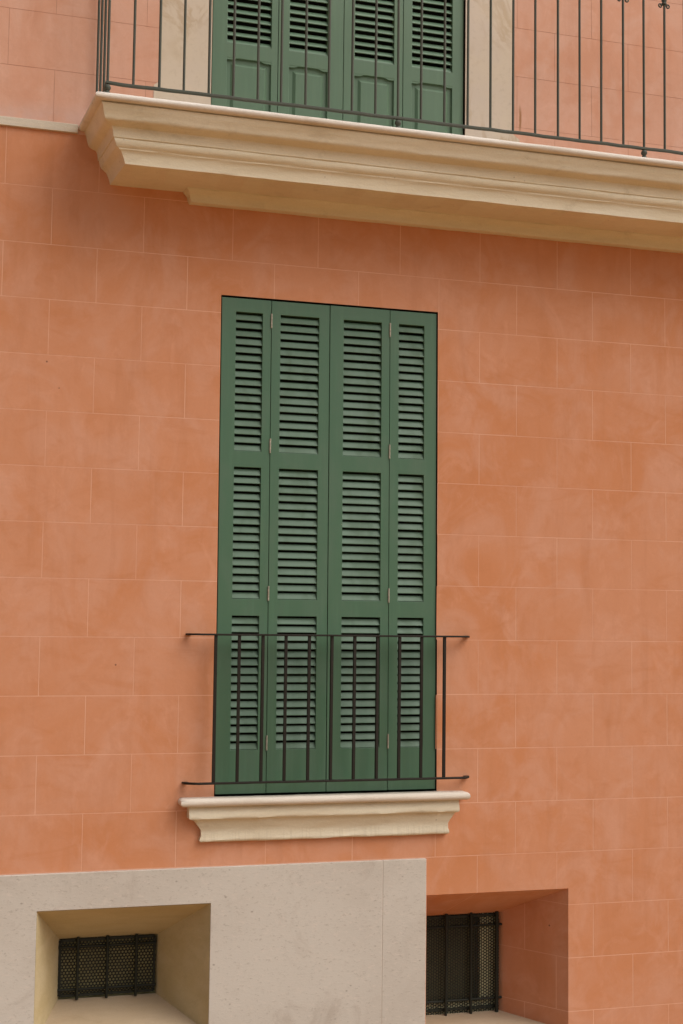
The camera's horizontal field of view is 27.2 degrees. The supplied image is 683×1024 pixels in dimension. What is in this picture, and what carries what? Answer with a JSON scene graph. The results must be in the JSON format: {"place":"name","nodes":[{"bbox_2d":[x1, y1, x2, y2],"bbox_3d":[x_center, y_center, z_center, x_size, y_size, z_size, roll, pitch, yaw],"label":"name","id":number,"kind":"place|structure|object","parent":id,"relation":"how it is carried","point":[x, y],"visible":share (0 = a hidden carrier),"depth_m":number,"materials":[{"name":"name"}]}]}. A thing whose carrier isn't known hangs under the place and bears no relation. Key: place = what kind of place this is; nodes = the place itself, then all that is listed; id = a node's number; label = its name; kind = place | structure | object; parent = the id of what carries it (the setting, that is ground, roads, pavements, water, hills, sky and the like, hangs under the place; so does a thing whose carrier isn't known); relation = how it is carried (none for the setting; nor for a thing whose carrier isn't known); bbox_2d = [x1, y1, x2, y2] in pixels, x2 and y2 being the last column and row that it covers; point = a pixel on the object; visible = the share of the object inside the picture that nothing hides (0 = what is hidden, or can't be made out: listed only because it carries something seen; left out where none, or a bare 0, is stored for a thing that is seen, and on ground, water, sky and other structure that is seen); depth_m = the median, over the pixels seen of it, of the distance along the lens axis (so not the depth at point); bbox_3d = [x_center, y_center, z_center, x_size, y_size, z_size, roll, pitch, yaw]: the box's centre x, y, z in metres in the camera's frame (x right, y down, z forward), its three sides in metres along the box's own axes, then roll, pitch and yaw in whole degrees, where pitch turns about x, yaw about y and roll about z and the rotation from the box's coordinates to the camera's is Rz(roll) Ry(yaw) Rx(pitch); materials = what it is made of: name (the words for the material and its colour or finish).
{"place":"outdoors","nodes":[
{"label":"outdoors","id":0,"kind":"place"},
{"bbox_2d":[0,0,682,1023],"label":"plastered building","id":1,"kind":"structure","parent":0,"point":[550,828],"depth_m":7.85,"materials":[{"name":"orange paint"}]},
{"bbox_2d":[57,934,156,999],"bbox_3d":[-1.284,2.493,7.759,0.537,0.334,0.040,2,-5,-17],"label":"cellar grille","id":2,"kind":"object","parent":1,"relation":"attached to","point":[76,946],"visible":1,"depth_m":7.76,"materials":[{"name":"black metal"}]},
{"bbox_2d":[58,934,156,998],"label":"cellar window","id":3,"kind":"structure","parent":1,"relation":"in","point":[144,947],"depth_m":7.82,"materials":[{"name":"black metal"}]},
{"bbox_2d":[214,297,435,793],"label":"folding shutters","id":4,"kind":"object","parent":1,"relation":"attached to","point":[328,605],"visible":0.98,"depth_m":7.88,"materials":[{"name":"green paint"}]},
{"bbox_2d":[182,633,469,784],"bbox_3d":[-0.051,1.075,7.767,1.644,0.800,0.090,2,-5,-17],"label":"window guard","id":5,"kind":"object","parent":1,"relation":"attached to","point":[261,781],"visible":1,"depth_m":7.72,"materials":[{"name":"brown metal"}]},
{"bbox_2d":[211,0,463,134],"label":"folding shutters","id":6,"kind":"object","parent":1,"relation":"attached to","point":[317,73],"visible":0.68,"depth_m":8.11,"materials":[{"name":"green paint"}]},
{"bbox_2d":[78,0,682,252],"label":"stone balcony","id":7,"kind":"structure","parent":1,"relation":"attached to","point":[198,154],"depth_m":7.74,"materials":[{"name":"beige stone"}]},
{"bbox_2d":[426,912,498,1014],"bbox_3d":[0.613,2.673,8.396,0.747,0.772,0.086,2,-5,-17],"label":"cellar window","id":8,"kind":"structure","parent":1,"relation":"in","point":[492,912],"depth_m":8.44,"materials":[{"name":"black metal"}]},
{"bbox_2d":[426,911,501,1015],"bbox_3d":[0.652,2.667,8.328,0.646,0.595,0.042,2,-5,-17],"label":"cellar grille","id":9,"kind":"object","parent":1,"relation":"attached to","point":[445,958],"visible":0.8,"depth_m":8.36,"materials":[{"name":"black metal"}]}
]}

